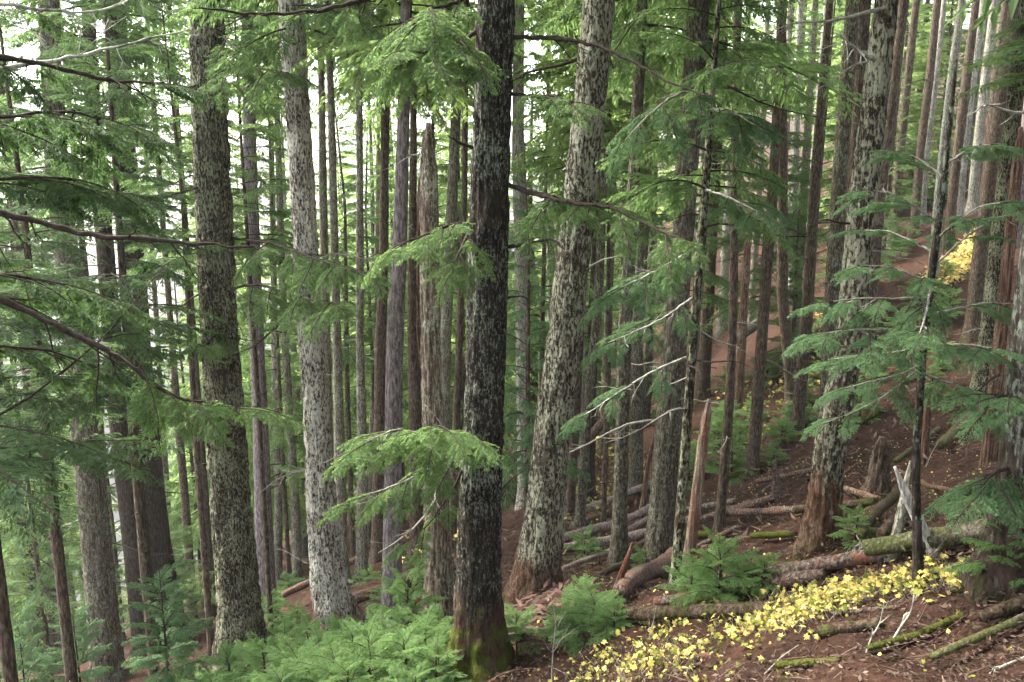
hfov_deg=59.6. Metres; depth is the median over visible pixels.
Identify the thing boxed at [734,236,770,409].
broken snag
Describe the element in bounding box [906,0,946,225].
conifer tree
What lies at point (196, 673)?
seedling
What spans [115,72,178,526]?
conifer tree
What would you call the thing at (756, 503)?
fallen log
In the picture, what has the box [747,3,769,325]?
bare pole tree
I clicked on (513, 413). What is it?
young fir
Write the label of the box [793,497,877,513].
fallen log
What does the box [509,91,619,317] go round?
background conifer
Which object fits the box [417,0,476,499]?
conifer tree
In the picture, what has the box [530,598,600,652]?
seedling
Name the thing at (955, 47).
conifer tree
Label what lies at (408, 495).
background conifer
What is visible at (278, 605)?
seedling
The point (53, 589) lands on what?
conifer tree
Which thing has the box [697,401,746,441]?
seedling
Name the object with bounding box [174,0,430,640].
conifer tree
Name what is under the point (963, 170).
conifer tree
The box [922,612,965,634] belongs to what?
fallen log
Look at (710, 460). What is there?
seedling
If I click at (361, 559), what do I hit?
conifer tree
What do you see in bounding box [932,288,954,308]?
seedling
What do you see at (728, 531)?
fallen log
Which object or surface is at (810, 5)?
background conifer
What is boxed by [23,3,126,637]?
conifer tree
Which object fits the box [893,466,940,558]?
leaning pole
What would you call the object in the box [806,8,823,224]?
bare pole tree
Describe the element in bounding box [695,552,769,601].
seedling
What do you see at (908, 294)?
seedling
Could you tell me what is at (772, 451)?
seedling
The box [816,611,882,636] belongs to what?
fallen log
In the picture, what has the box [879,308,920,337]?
seedling
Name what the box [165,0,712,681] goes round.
conifer tree
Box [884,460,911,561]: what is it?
leaning pole
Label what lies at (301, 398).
understorey hemlock
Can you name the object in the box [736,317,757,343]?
fallen log
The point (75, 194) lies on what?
conifer tree
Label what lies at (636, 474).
conifer tree
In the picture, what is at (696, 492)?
broken snag
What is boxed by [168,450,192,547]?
background conifer
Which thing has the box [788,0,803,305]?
conifer tree
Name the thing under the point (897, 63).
conifer tree
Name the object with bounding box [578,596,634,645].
seedling
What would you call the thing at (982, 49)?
understorey hemlock
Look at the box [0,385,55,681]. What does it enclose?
background conifer
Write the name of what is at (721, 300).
understorey hemlock
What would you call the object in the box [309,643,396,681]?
seedling
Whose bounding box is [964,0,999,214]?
conifer tree
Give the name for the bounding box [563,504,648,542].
fallen log
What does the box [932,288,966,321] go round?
seedling
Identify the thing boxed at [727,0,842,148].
background conifer
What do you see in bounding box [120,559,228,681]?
seedling
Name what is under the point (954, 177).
conifer tree
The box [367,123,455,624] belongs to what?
broken snag
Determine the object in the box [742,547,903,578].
fallen log
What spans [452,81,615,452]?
background conifer
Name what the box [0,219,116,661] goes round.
background conifer
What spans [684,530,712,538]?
fallen log
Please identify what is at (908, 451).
fallen log
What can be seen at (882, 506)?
fallen log
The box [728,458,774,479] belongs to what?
fallen log
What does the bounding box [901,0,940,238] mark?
conifer tree
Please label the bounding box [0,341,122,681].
understorey hemlock
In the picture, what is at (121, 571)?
understorey hemlock
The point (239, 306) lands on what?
background conifer
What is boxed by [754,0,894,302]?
understorey hemlock
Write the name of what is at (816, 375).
seedling
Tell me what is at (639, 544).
fallen log
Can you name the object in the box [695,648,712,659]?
fallen log
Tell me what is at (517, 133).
conifer tree
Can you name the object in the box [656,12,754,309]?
background conifer
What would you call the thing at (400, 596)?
seedling
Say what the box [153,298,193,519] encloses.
background conifer
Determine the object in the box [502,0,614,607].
conifer tree
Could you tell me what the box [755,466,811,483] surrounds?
fallen log
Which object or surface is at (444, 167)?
understorey hemlock
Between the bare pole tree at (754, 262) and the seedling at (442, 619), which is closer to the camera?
the seedling at (442, 619)
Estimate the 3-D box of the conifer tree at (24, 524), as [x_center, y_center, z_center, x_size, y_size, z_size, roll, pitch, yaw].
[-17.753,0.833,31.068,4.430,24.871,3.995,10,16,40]
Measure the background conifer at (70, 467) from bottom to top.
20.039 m
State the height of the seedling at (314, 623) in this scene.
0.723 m
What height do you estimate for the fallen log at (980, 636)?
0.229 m
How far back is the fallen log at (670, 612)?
7.02 m
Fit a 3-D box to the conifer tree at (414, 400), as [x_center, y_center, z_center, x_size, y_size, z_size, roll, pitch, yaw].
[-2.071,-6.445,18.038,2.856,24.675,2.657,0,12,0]
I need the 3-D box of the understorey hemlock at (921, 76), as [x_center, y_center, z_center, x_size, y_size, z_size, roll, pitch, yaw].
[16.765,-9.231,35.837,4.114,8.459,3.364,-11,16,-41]
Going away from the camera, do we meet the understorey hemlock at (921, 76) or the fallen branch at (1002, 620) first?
the fallen branch at (1002, 620)
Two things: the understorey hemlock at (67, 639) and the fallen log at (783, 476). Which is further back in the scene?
the fallen log at (783, 476)
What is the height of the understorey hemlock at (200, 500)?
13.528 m
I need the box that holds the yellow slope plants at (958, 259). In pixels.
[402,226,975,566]
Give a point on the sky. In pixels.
(535, 47)
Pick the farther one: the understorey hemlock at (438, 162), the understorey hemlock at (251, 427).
the understorey hemlock at (438, 162)
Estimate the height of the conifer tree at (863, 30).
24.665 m
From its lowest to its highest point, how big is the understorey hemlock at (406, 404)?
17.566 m
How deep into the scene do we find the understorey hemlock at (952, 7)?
39.06 m
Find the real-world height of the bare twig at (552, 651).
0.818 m
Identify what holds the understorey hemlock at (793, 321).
on the ground
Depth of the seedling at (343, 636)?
9.65 m
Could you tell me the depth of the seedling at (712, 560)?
7.16 m
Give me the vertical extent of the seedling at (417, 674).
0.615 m
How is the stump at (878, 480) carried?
on the ground
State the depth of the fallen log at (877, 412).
19.35 m
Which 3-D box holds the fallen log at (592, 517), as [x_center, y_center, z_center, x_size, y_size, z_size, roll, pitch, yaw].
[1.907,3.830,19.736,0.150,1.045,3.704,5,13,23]
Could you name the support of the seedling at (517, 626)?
on the ground
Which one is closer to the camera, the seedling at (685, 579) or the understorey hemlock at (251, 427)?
the seedling at (685, 579)
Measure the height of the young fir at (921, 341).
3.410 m
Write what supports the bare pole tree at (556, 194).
on the ground
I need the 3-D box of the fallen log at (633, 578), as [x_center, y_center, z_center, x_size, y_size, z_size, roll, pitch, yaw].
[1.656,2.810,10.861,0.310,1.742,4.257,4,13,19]
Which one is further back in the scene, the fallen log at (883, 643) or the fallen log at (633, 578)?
the fallen log at (633, 578)
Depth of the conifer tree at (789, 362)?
22.09 m
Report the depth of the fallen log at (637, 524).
17.99 m
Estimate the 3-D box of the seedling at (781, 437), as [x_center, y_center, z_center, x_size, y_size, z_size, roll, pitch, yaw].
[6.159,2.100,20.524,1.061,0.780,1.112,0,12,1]
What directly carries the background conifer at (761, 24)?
on the ground
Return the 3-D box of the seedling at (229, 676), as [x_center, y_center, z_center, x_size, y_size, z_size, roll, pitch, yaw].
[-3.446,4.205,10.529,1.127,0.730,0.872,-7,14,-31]
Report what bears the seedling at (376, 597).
on the ground
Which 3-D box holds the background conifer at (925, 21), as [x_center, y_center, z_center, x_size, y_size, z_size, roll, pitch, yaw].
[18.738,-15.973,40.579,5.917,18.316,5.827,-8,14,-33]
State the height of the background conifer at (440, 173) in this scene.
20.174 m
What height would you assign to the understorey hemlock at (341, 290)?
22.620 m
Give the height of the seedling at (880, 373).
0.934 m
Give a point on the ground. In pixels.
(914, 262)
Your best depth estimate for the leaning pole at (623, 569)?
9.07 m
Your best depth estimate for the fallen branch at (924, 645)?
5.16 m
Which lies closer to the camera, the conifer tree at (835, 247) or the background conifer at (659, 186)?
the conifer tree at (835, 247)
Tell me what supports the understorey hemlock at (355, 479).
on the ground
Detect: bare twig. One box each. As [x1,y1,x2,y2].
[544,598,579,681]
[649,608,655,636]
[865,599,891,652]
[888,591,920,646]
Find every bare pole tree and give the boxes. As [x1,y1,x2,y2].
[544,53,559,264]
[546,50,554,336]
[577,312,585,474]
[596,315,601,436]
[694,84,705,350]
[715,103,730,338]
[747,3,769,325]
[768,0,791,256]
[788,2,806,235]
[790,0,823,333]
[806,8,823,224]
[822,0,833,65]
[967,34,983,170]
[970,7,989,164]
[1016,103,1023,248]
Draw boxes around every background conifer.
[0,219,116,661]
[0,246,82,589]
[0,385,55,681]
[0,444,30,660]
[44,317,127,622]
[48,342,119,583]
[121,442,184,579]
[149,0,306,610]
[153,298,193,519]
[168,311,201,517]
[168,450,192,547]
[169,164,202,505]
[170,187,301,503]
[231,132,289,516]
[232,178,271,450]
[252,96,356,557]
[269,175,356,446]
[318,98,408,425]
[327,134,369,523]
[352,105,409,468]
[388,137,409,502]
[402,30,537,510]
[404,2,515,480]
[438,98,469,394]
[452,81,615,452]
[503,182,516,451]
[505,274,516,438]
[507,262,545,387]
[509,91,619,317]
[545,241,620,330]
[604,178,665,358]
[616,131,671,302]
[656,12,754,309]
[727,0,792,252]
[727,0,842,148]
[770,3,838,148]
[773,4,815,149]
[787,0,903,60]
[790,0,873,149]
[793,0,839,110]
[870,0,963,155]
[900,0,985,178]
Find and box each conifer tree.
[0,0,181,681]
[0,0,230,665]
[0,0,306,456]
[0,1,96,663]
[0,8,73,667]
[0,205,56,675]
[19,0,194,645]
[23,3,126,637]
[104,0,198,626]
[105,0,226,618]
[108,0,393,672]
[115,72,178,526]
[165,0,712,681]
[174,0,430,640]
[183,0,331,622]
[227,0,316,584]
[229,0,326,586]
[258,0,344,463]
[262,0,379,584]
[285,0,520,629]
[306,0,398,583]
[308,2,450,565]
[334,8,399,546]
[354,0,476,562]
[391,0,530,552]
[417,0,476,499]
[461,0,579,509]
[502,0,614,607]
[510,0,672,526]
[510,1,676,501]
[514,0,777,569]
[517,0,714,528]
[546,0,861,578]
[551,22,676,456]
[555,0,835,590]
[611,0,752,497]
[624,13,726,426]
[663,0,789,405]
[699,0,812,480]
[702,0,769,534]
[737,0,1023,560]
[744,0,833,437]
[748,0,805,410]
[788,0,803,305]
[810,0,917,466]
[817,0,882,447]
[861,0,915,368]
[886,0,919,252]
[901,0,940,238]
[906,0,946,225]
[921,100,1023,603]
[926,0,966,283]
[939,0,984,220]
[941,0,990,247]
[947,0,1023,405]
[959,0,1019,343]
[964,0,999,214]
[980,0,1009,195]
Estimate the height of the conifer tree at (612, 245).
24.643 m
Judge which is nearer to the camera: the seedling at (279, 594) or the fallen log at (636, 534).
the fallen log at (636, 534)
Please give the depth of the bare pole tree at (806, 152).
26.65 m
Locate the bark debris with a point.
(538, 601)
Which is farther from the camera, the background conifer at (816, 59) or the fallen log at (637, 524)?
the background conifer at (816, 59)
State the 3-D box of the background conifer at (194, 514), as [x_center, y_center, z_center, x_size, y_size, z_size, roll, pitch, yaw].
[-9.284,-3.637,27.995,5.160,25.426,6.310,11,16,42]
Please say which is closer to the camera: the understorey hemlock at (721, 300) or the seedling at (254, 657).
the seedling at (254, 657)
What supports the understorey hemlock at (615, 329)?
on the ground
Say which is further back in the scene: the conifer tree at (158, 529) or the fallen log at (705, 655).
the conifer tree at (158, 529)
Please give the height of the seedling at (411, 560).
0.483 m
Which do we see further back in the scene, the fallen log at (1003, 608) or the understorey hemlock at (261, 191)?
the understorey hemlock at (261, 191)
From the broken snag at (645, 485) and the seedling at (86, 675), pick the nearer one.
the seedling at (86, 675)
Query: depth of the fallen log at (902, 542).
6.22 m
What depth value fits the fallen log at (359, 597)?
15.20 m
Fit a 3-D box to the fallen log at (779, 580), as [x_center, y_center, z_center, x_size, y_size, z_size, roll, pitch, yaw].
[1.823,2.025,7.295,1.463,0.791,0.160,8,15,35]
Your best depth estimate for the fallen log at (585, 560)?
13.28 m
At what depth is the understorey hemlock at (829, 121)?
33.03 m
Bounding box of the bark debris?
[504,578,612,630]
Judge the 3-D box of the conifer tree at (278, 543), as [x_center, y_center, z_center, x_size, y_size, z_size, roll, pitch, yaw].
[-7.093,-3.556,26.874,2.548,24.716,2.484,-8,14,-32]
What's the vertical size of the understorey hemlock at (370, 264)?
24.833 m
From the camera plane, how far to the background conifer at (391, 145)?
41.31 m
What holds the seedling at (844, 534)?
on the ground
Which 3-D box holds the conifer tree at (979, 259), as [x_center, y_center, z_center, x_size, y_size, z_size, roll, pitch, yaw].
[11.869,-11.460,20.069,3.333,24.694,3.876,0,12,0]
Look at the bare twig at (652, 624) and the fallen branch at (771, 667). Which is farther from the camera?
the bare twig at (652, 624)
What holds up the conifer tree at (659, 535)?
on the ground
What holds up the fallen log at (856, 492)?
on the ground
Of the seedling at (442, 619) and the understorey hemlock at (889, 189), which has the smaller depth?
the seedling at (442, 619)
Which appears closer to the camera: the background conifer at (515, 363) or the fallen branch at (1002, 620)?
the fallen branch at (1002, 620)
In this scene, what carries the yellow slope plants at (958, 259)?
on the ground
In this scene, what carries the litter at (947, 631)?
on the ground
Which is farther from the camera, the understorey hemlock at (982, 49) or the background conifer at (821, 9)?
the background conifer at (821, 9)
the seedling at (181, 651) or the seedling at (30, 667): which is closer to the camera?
the seedling at (181, 651)
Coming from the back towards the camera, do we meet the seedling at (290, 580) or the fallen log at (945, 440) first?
the seedling at (290, 580)
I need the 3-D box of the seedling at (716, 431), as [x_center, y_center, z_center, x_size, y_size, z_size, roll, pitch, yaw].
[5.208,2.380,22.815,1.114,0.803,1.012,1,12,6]
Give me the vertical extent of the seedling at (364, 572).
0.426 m
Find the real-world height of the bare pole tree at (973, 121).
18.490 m
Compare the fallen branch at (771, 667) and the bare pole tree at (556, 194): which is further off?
the bare pole tree at (556, 194)
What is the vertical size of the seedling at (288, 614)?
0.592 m
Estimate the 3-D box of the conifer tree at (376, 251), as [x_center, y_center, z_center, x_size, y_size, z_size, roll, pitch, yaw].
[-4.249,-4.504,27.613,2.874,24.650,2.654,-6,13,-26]
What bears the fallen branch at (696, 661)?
on the ground
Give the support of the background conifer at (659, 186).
on the ground
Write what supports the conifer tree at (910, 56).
on the ground
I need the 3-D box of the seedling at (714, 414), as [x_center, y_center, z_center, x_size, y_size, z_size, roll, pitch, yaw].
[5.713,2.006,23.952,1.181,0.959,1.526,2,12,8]
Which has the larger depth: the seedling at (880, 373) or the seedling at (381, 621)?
the seedling at (880, 373)
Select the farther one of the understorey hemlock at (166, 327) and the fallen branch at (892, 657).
the understorey hemlock at (166, 327)
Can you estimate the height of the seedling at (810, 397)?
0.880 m
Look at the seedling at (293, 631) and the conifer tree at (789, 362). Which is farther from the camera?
the conifer tree at (789, 362)
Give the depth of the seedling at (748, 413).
22.75 m
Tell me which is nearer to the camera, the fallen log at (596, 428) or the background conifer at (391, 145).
the fallen log at (596, 428)
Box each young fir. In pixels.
[501,110,590,514]
[780,59,1023,584]
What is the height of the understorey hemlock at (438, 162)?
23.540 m
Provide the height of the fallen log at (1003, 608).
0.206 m
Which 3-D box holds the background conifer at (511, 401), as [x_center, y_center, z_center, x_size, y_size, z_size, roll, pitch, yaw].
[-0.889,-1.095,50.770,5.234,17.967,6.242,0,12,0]
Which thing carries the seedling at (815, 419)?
on the ground
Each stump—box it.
[770,459,783,504]
[860,436,891,498]
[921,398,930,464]
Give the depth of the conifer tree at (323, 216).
20.76 m
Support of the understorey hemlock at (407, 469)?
on the ground
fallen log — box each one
[280,556,354,598]
[352,558,456,603]
[517,623,603,642]
[562,515,688,553]
[562,549,608,570]
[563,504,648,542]
[570,507,612,526]
[578,406,615,455]
[586,480,650,511]
[594,553,638,578]
[612,547,672,598]
[613,600,795,620]
[628,492,687,531]
[631,538,644,551]
[654,568,828,605]
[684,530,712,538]
[685,493,775,524]
[686,498,736,511]
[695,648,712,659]
[696,525,739,549]
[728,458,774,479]
[728,502,802,515]
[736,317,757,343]
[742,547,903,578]
[750,527,797,538]
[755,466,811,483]
[775,657,840,668]
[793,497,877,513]
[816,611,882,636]
[835,605,895,614]
[844,485,881,501]
[851,409,880,424]
[856,483,899,538]
[862,518,986,555]
[866,629,923,650]
[876,489,911,536]
[893,426,941,463]
[900,573,960,585]
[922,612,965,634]
[928,612,1023,660]
[935,399,984,449]
[949,586,964,592]
[977,593,1023,622]
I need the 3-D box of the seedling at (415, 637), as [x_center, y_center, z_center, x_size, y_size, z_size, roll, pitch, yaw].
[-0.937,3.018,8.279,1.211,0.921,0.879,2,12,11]
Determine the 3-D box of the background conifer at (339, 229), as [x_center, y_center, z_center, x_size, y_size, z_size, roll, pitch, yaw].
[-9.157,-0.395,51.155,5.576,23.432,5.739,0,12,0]
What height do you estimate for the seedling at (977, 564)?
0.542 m
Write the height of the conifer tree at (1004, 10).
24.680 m
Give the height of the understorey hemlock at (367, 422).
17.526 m
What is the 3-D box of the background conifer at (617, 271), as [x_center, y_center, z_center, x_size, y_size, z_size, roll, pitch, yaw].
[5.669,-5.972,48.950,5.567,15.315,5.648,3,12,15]
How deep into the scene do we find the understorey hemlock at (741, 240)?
25.50 m
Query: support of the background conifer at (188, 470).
on the ground
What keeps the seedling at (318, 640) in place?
on the ground
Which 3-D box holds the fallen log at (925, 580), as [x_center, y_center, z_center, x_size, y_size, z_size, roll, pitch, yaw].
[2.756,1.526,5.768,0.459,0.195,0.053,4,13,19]
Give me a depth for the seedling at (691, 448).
22.89 m
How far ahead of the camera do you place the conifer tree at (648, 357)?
29.62 m
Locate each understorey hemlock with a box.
[0,0,172,681]
[0,0,256,676]
[0,46,186,681]
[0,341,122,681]
[42,285,196,656]
[89,0,280,656]
[118,471,215,649]
[152,213,254,608]
[159,3,332,635]
[189,293,288,541]
[237,38,356,585]
[240,126,366,560]
[278,74,406,557]
[279,151,301,544]
[297,102,372,523]
[299,116,369,515]
[328,88,407,435]
[332,103,452,523]
[347,100,405,515]
[377,87,514,335]
[389,122,450,478]
[403,91,538,446]
[435,102,448,264]
[506,2,617,387]
[525,10,697,522]
[530,172,656,433]
[591,95,666,401]
[613,21,749,416]
[701,0,831,333]
[752,190,824,375]
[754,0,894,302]
[788,0,887,225]
[803,209,895,301]
[880,60,922,270]
[885,0,952,205]
[887,0,967,208]
[895,0,987,177]
[936,18,1023,235]
[954,5,1023,119]
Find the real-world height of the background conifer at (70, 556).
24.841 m
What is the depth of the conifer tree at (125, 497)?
20.42 m
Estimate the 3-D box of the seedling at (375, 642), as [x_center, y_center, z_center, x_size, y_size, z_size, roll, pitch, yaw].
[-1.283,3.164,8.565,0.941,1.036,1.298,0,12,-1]
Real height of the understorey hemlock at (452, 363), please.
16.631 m
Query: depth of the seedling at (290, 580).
25.43 m
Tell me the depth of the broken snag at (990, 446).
11.28 m
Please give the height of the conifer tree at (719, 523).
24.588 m
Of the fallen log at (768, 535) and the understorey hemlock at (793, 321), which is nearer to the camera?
the fallen log at (768, 535)
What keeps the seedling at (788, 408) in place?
on the ground
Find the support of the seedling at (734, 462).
on the ground
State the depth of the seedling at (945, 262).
26.19 m
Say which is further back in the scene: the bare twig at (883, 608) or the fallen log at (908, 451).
the fallen log at (908, 451)
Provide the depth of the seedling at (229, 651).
11.42 m
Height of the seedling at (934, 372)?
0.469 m
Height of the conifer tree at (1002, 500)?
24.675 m
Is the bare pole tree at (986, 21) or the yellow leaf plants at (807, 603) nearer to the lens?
the yellow leaf plants at (807, 603)
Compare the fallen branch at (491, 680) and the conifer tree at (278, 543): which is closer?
the fallen branch at (491, 680)
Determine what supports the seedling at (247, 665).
on the ground
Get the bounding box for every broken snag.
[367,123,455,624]
[403,178,422,427]
[636,437,653,521]
[682,399,711,576]
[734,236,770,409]
[928,127,1023,469]
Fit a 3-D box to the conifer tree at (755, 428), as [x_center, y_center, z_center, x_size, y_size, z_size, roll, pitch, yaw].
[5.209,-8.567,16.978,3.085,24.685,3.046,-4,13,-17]
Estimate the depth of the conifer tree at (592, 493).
22.28 m
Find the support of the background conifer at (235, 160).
on the ground
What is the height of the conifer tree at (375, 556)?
25.783 m
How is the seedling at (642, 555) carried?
on the ground
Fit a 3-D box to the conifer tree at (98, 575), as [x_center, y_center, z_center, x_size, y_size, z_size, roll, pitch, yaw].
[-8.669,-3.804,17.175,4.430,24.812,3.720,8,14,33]
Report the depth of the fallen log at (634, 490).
21.56 m
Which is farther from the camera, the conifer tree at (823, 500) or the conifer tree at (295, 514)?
the conifer tree at (295, 514)
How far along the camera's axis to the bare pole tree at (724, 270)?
34.99 m
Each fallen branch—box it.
[489,667,539,681]
[687,655,700,673]
[764,645,797,674]
[885,654,901,660]
[919,638,944,647]
[925,442,937,466]
[926,541,943,555]
[989,656,1023,673]
[994,610,1023,624]
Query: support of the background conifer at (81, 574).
on the ground
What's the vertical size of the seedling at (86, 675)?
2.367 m
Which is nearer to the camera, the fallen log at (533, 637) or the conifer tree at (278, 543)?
the fallen log at (533, 637)
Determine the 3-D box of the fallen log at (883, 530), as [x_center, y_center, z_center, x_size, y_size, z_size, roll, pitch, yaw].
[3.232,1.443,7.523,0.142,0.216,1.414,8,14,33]
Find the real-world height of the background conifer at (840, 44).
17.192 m
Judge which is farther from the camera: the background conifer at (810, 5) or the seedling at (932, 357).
the background conifer at (810, 5)
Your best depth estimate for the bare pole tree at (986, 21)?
41.04 m
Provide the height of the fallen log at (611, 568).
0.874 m
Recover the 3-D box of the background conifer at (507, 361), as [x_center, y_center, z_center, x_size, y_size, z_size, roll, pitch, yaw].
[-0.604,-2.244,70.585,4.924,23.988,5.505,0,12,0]
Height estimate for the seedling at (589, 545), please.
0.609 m
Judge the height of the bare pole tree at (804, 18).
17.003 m
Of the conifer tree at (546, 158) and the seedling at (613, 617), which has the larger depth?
the conifer tree at (546, 158)
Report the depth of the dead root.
14.40 m
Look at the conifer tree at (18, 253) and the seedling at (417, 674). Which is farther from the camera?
the conifer tree at (18, 253)
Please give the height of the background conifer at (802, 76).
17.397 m
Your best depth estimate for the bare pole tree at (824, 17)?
34.01 m
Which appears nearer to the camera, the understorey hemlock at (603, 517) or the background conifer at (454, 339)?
the understorey hemlock at (603, 517)
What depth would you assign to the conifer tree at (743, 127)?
7.78 m
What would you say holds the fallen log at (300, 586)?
on the ground
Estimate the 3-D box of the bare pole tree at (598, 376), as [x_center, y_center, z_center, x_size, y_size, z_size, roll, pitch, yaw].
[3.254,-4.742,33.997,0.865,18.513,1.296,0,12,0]
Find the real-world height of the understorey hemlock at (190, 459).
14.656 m
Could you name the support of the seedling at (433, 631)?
on the ground
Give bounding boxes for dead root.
[844,459,860,477]
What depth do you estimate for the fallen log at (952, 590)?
5.53 m
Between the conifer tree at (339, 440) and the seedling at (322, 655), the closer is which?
the seedling at (322, 655)
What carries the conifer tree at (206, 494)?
on the ground
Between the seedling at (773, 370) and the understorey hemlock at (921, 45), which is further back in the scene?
the understorey hemlock at (921, 45)
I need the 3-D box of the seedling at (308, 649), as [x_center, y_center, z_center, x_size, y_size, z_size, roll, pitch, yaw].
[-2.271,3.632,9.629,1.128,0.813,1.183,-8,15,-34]
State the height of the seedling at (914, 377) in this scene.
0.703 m
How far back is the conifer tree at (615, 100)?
16.38 m
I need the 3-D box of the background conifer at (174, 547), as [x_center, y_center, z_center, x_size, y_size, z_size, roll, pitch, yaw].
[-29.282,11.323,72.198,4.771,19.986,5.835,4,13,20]
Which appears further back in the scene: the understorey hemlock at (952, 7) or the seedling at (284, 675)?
the understorey hemlock at (952, 7)
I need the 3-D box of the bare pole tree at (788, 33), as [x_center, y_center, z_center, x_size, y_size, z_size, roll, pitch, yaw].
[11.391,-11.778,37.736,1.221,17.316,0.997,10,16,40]
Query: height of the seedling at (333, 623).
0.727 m
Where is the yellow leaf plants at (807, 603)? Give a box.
[548,548,973,681]
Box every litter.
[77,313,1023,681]
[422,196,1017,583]
[529,437,1013,680]
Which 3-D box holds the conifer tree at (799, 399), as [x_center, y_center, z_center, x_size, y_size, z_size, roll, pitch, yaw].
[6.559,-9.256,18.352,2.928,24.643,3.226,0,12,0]
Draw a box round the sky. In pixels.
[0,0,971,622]
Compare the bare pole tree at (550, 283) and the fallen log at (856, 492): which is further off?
the bare pole tree at (550, 283)
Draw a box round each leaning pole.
[611,542,632,598]
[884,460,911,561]
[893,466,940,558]
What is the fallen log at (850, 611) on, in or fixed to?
on the ground
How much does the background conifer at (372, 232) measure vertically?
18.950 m
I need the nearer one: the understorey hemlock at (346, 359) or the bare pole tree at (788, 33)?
the understorey hemlock at (346, 359)
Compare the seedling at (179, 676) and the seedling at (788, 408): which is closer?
the seedling at (179, 676)
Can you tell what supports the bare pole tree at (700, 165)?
on the ground
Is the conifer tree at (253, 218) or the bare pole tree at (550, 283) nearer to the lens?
the conifer tree at (253, 218)
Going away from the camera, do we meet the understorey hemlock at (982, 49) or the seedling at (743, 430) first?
the seedling at (743, 430)
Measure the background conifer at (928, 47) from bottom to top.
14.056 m
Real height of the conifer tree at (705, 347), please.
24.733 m
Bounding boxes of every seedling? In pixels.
[0,601,60,681]
[35,602,114,681]
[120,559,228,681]
[155,668,194,681]
[176,658,212,680]
[178,665,243,681]
[198,637,262,681]
[226,639,262,675]
[233,630,294,681]
[241,633,327,681]
[257,661,318,681]
[258,616,307,668]
[261,588,305,631]
[276,571,304,588]
[276,583,285,591]
[277,590,285,603]
[277,632,372,681]
[278,599,312,632]
[287,614,329,650]
[289,624,347,663]
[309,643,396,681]
[315,611,364,646]
[315,618,391,675]
[330,609,407,681]
[335,606,402,650]
[353,564,378,585]
[357,616,455,681]
[362,587,405,607]
[364,624,411,673]
[366,558,449,642]
[379,658,443,681]
[385,603,452,678]
[389,631,473,681]
[402,549,423,574]
[412,604,453,644]
[504,603,542,654]
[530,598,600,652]
[543,578,640,660]
[555,573,607,610]
[564,524,608,564]
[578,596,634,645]
[629,546,660,578]
[650,409,655,423]
[654,557,722,604]
[669,525,758,607]
[678,453,712,490]
[679,439,719,466]
[679,441,697,459]
[693,417,731,446]
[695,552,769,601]
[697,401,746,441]
[702,400,747,427]
[705,434,754,485]
[706,365,749,390]
[713,420,749,449]
[734,550,780,595]
[740,396,769,423]
[745,356,781,389]
[760,444,789,464]
[762,417,804,446]
[770,400,812,423]
[786,376,818,404]
[791,404,817,427]
[808,353,820,376]
[826,504,878,549]
[852,380,886,423]
[860,350,894,381]
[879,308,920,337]
[892,357,916,381]
[895,278,937,313]
[925,365,946,382]
[926,339,959,370]
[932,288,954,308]
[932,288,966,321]
[939,259,958,279]
[944,521,1023,589]
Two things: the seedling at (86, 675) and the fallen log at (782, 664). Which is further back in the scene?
the seedling at (86, 675)
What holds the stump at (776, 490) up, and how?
on the ground
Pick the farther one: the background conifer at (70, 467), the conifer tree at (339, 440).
the background conifer at (70, 467)
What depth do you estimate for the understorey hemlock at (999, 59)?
14.90 m
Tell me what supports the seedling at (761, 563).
on the ground
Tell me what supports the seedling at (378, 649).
on the ground
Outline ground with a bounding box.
[0,20,1023,681]
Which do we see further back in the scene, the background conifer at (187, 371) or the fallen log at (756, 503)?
the background conifer at (187, 371)
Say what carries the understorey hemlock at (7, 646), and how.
on the ground
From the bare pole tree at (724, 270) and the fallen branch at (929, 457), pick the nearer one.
the fallen branch at (929, 457)
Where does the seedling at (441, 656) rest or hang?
on the ground
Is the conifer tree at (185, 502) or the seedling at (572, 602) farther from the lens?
the conifer tree at (185, 502)
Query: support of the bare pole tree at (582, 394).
on the ground
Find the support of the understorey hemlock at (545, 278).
on the ground
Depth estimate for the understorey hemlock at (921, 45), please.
36.18 m
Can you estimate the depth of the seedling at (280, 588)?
24.82 m
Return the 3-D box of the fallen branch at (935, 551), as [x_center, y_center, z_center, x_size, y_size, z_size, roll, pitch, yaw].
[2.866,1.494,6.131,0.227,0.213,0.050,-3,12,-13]
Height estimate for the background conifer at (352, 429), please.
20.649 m
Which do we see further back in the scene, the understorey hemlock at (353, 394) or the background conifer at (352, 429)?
the background conifer at (352, 429)
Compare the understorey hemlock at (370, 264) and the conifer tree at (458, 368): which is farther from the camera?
the understorey hemlock at (370, 264)
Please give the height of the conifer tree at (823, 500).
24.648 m
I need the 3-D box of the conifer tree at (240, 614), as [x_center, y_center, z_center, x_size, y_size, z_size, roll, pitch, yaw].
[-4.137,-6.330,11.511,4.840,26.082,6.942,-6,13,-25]
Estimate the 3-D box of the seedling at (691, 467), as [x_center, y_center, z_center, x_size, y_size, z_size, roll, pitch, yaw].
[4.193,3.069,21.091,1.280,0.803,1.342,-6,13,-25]
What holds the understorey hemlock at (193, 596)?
on the ground
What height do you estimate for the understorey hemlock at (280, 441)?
15.553 m
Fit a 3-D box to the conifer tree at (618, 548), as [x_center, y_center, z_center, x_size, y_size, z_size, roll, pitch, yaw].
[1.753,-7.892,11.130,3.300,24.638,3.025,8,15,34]
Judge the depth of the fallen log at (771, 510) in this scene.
14.62 m
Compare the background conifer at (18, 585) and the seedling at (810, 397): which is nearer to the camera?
the seedling at (810, 397)
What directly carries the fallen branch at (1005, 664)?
on the ground

